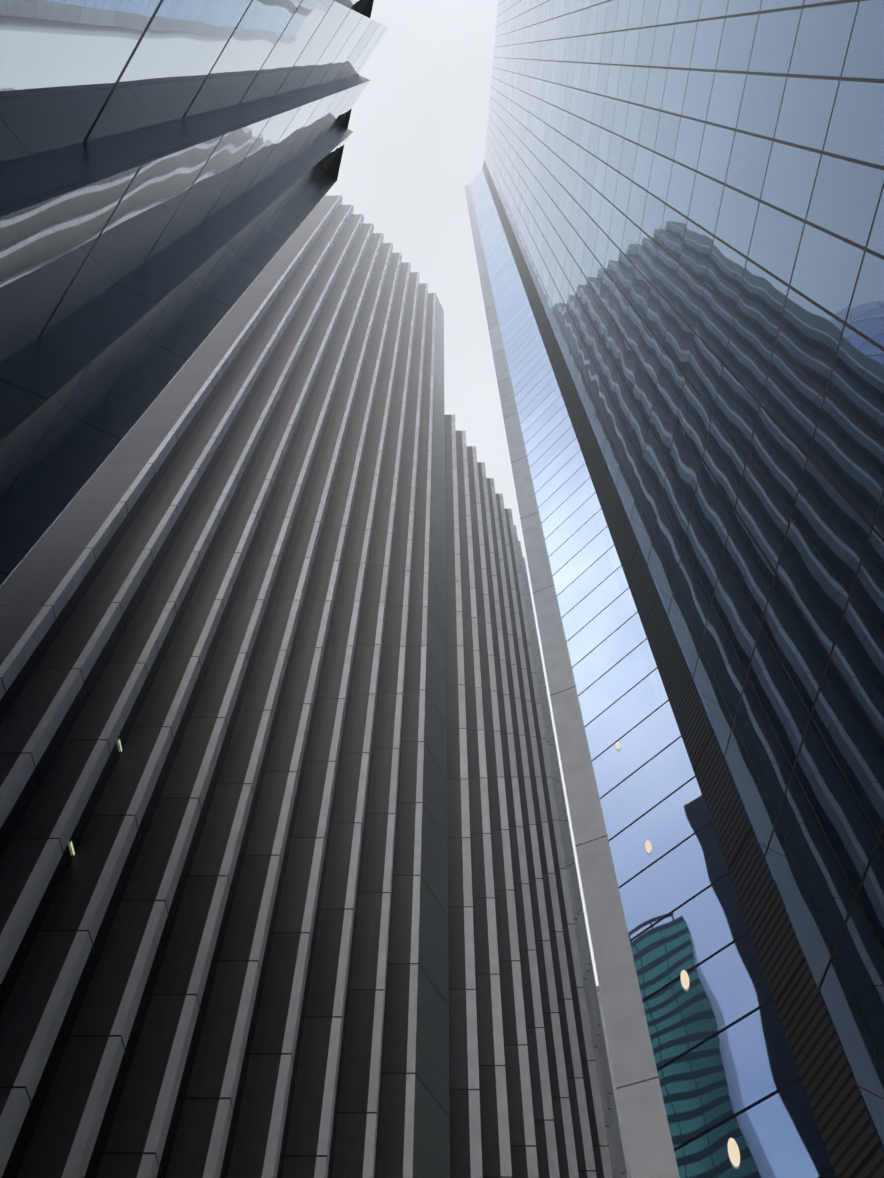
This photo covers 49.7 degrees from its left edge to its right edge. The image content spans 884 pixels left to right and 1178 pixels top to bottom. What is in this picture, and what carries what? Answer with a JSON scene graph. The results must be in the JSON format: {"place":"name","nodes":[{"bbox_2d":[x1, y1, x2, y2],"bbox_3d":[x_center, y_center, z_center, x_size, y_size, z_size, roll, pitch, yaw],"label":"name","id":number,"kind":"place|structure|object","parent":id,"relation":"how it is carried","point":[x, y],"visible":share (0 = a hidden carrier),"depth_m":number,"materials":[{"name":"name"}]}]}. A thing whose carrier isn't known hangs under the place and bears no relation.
{"place":"outdoors","nodes":[
{"label":"outdoors","id":0,"kind":"place"},
{"bbox_2d":[0,195,449,1177],"bbox_3d":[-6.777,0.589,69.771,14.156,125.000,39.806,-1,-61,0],"label":"finned tower","id":1,"kind":"structure","parent":0,"point":[224,927],"depth_m":30.99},
{"bbox_2d":[70,739,121,854],"bbox_3d":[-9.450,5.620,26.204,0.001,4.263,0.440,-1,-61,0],"label":"light reflections","id":2,"kind":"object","parent":1,"relation":"attached to","point":[71,844],"depth_m":24.45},
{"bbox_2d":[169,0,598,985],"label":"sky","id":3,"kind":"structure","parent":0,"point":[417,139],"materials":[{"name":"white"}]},
{"bbox_2d":[444,411,627,1177],"bbox_3d":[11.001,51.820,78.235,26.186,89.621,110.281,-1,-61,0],"label":"skyscraper","id":4,"kind":"structure","parent":0,"point":[531,1093],"depth_m":45.45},
{"bbox_2d":[596,986,630,1177],"bbox_3d":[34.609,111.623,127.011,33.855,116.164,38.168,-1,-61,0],"label":"stone building","id":5,"kind":"structure","parent":0,"point":[614,1089],"depth_m":154.89,"materials":[{"name":"grey stone"}]},
{"bbox_2d":[464,0,883,1177],"bbox_3d":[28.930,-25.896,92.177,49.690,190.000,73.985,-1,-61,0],"label":"glass tower","id":6,"kind":"structure","parent":0,"point":[676,212],"depth_m":25.77,"materials":[{"name":"glass"}]},
{"bbox_2d":[616,742,739,1166],"bbox_3d":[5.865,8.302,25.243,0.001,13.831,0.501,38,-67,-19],"label":"light reflections","id":7,"kind":"object","parent":6,"relation":"attached to","point":[733,1152],"visible":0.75,"depth_m":19.61,"materials":[{"name":"beige"}]},
{"label":"ground","id":8,"kind":"structure","parent":0,"visible":0},
{"bbox_2d":[0,0,387,585],"bbox_3d":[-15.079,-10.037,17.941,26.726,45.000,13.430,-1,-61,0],"label":"skyscraper","id":9,"kind":"structure","parent":8,"relation":"on","point":[169,170],"depth_m":10.93,"materials":[{"name":"grey"}]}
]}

